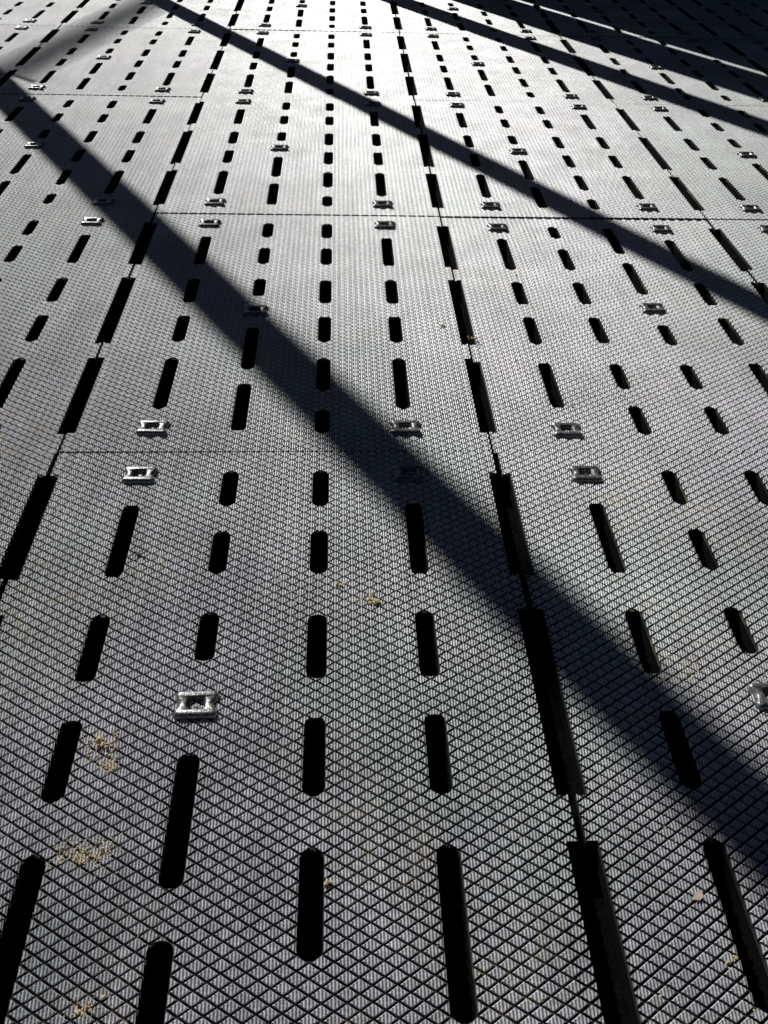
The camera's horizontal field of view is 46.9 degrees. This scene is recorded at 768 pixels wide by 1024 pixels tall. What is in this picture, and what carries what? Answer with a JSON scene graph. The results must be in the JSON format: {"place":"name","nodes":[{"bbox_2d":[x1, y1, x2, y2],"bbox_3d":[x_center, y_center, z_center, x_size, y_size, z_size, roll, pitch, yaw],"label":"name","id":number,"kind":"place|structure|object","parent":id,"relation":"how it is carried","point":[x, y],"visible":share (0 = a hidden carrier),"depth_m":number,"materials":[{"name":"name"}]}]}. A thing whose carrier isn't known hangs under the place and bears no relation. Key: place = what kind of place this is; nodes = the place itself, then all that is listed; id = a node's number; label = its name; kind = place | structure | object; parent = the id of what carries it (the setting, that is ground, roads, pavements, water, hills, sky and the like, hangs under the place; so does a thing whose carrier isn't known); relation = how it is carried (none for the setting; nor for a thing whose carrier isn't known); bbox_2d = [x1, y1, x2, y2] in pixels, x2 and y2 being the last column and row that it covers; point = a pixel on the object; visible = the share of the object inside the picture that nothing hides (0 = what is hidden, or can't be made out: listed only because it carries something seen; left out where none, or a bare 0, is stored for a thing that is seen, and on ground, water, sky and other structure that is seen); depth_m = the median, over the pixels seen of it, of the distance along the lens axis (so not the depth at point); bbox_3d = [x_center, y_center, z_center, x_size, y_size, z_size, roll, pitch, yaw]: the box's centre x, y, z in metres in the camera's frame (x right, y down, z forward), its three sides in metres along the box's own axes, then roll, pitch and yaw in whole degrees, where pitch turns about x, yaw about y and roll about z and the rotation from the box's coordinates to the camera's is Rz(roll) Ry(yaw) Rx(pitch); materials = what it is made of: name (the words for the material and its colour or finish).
{"place":"outdoors","nodes":[
{"label":"outdoors","id":0,"kind":"place"},
{"bbox_2d":[0,3,767,1023],"bbox_3d":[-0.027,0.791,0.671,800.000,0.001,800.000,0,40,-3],"label":"ground","id":1,"kind":"structure","parent":0,"point":[602,955],"depth_m":1.23,"materials":[{"name":"black"}]},
{"bbox_2d":[0,453,56,600],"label":"slotted floor mat","id":2,"kind":"object","parent":1,"relation":"on","point":[25,478],"visible":1,"depth_m":1.57,"materials":[{"name":"rubber"}]},
{"bbox_2d":[0,24,58,86],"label":"slotted floor mat","id":3,"kind":"object","parent":1,"relation":"on","point":[20,44],"visible":1,"depth_m":3.95,"materials":[{"name":"plastic"}]},
{"bbox_2d":[0,0,89,26],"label":"slotted floor mat","id":4,"kind":"object","parent":1,"relation":"on","point":[59,13],"visible":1,"depth_m":4.44,"materials":[{"name":"plastic"}]},
{"bbox_2d":[0,211,154,456],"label":"slotted floor mat","id":5,"kind":"object","parent":1,"relation":"on","point":[61,353],"visible":1,"depth_m":2.09,"materials":[{"name":"rubber"}]},
{"bbox_2d":[0,94,201,214],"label":"slotted floor mat","id":6,"kind":"object","parent":1,"relation":"on","point":[46,144],"visible":1,"depth_m":2.92,"materials":[{"name":"rubber"}]},
{"bbox_2d":[0,26,228,97],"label":"slotted floor mat","id":7,"kind":"object","parent":1,"relation":"on","point":[106,61],"visible":0.99,"depth_m":3.73,"materials":[{"name":"plastic"}]},
{"bbox_2d":[61,0,242,30],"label":"slotted floor mat","id":8,"kind":"object","parent":1,"relation":"on","point":[192,14],"visible":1,"depth_m":4.46,"materials":[{"name":"plastic"}]},
{"bbox_2d":[60,213,491,453],"bbox_3d":[-0.223,-0.475,2.113,0.812,0.038,1.144,0,40,-3],"label":"slotted floor mat","id":9,"kind":"object","parent":1,"relation":"on","point":[285,317],"visible":1,"depth_m":1.98,"materials":[{"name":"rubber"}]},
{"bbox_2d":[156,96,438,216],"bbox_3d":[-0.268,-1.217,2.985,0.812,0.039,1.139,0,40,-3],"label":"slotted floor mat","id":10,"kind":"object","parent":1,"relation":"on","point":[291,136],"visible":1,"depth_m":2.89,"materials":[{"name":"rubber"}]},
{"bbox_2d":[0,451,603,1023],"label":"slotted floor mat","id":11,"kind":"object","parent":1,"relation":"on","point":[222,921],"visible":1,"depth_m":1.17,"materials":[{"name":"rubber"}]},
{"bbox_2d":[95,736,107,748],"bbox_3d":[-0.372,0.305,1.167,0.013,0.007,0.023,-22,46,-25],"label":"clay crumb","id":12,"kind":"object","parent":11,"relation":"on","point":[98,739],"visible":1,"depth_m":1.17,"materials":[{"name":"beige soil"}]},
{"bbox_2d":[134,551,146,557],"bbox_3d":[-0.398,0.069,1.443,0.022,0.003,0.016,0,40,-3],"label":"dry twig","id":13,"kind":"object","parent":11,"relation":"on","point":[137,553],"visible":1,"depth_m":1.44,"materials":[{"name":"plant"}]},
{"bbox_2d":[324,879,332,885],"bbox_3d":[-0.064,0.432,1.030,0.011,0.004,0.008,13,42,13],"label":"clay crumb","id":14,"kind":"object","parent":11,"relation":"on","point":[326,882],"visible":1,"depth_m":1.03,"materials":[{"name":"beige soil"}]},
{"bbox_2d":[368,598,379,604],"bbox_3d":[-0.015,0.139,1.377,0.021,0.007,0.014,0,40,-3],"label":"clay crumb","id":15,"kind":"object","parent":11,"relation":"on","point":[376,601],"visible":1,"depth_m":1.38,"materials":[{"name":"beige soil"}]},
{"bbox_2d":[203,30,412,99],"bbox_3d":[-0.313,-1.948,3.848,0.812,0.038,1.120,0,40,-3],"label":"slotted floor mat","id":16,"kind":"object","parent":1,"relation":"on","point":[346,64],"visible":1,"depth_m":3.78,"materials":[{"name":"plastic"}]},
{"bbox_2d":[230,0,398,32],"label":"slotted floor mat","id":17,"kind":"object","parent":1,"relation":"on","point":[338,15],"visible":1,"depth_m":4.52,"materials":[{"name":"plastic"}]},
{"bbox_2d":[27,118,764,1023],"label":"sand grains","id":18,"kind":"object","parent":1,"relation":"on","point":[77,1010],"visible":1,"depth_m":1.15},
{"bbox_2d":[392,0,558,36],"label":"slotted floor mat","id":19,"kind":"object","parent":1,"relation":"on","point":[502,17],"visible":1,"depth_m":4.58,"materials":[{"name":"plastic"}]},
{"bbox_2d":[399,33,612,102],"bbox_3d":[0.488,-1.952,3.885,0.781,0.037,1.120,0,40,-3],"label":"slotted floor mat","id":20,"kind":"object","parent":1,"relation":"on","point":[517,68],"visible":1,"depth_m":3.81,"materials":[{"name":"plastic"}]},
{"bbox_2d":[415,100,704,222],"bbox_3d":[0.532,-1.221,3.022,0.781,0.038,1.139,0,40,-3],"label":"slotted floor mat","id":21,"kind":"object","parent":1,"relation":"on","point":[507,141],"visible":1,"depth_m":2.92,"materials":[{"name":"rubber"}]},
{"bbox_2d":[441,218,767,464],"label":"slotted floor mat","id":22,"kind":"object","parent":1,"relation":"on","point":[726,395],"visible":1,"depth_m":2.06,"materials":[{"name":"rubber"}]},
{"bbox_2d":[529,0,719,38],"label":"slotted floor mat","id":23,"kind":"object","parent":1,"relation":"on","point":[630,18],"visible":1,"depth_m":4.64,"materials":[{"name":"plastic"}]},
{"bbox_2d":[496,452,767,1023],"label":"slotted floor mat","id":24,"kind":"object","parent":1,"relation":"on","point":[675,946],"visible":1,"depth_m":1.26,"materials":[{"name":"rubber"}]},
{"bbox_2d":[692,890,702,899],"bbox_3d":[0.364,0.445,1.028,0.014,0.004,0.010,0,40,-3],"label":"leaf flake","id":25,"kind":"object","parent":24,"relation":"on","point":[698,895],"visible":1,"depth_m":1.03,"materials":[{"name":"beige plant"}]},
{"bbox_2d":[560,36,767,105],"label":"slotted floor mat","id":26,"kind":"object","parent":1,"relation":"on","point":[662,71],"visible":1,"depth_m":3.87,"materials":[{"name":"plastic"}]},
{"bbox_2d":[615,104,767,220],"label":"slotted floor mat","id":27,"kind":"object","parent":1,"relation":"on","point":[702,154],"visible":1,"depth_m":3.07,"materials":[{"name":"rubber"}]},
{"bbox_2d":[665,0,767,39],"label":"slotted floor mat","id":28,"kind":"object","parent":1,"relation":"on","point":[735,19],"visible":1,"depth_m":4.77,"materials":[{"name":"plastic"}]},
{"bbox_2d":[707,220,767,302],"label":"slotted floor mat","id":29,"kind":"object","parent":1,"relation":"on","point":[744,243],"visible":1,"depth_m":2.48,"materials":[{"name":"rubber"}]},
{"bbox_2d":[722,39,767,75],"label":"slotted floor mat","id":30,"kind":"object","parent":1,"relation":"on","point":[754,53],"visible":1,"depth_m":4.21,"materials":[{"name":"plastic"}]}
]}

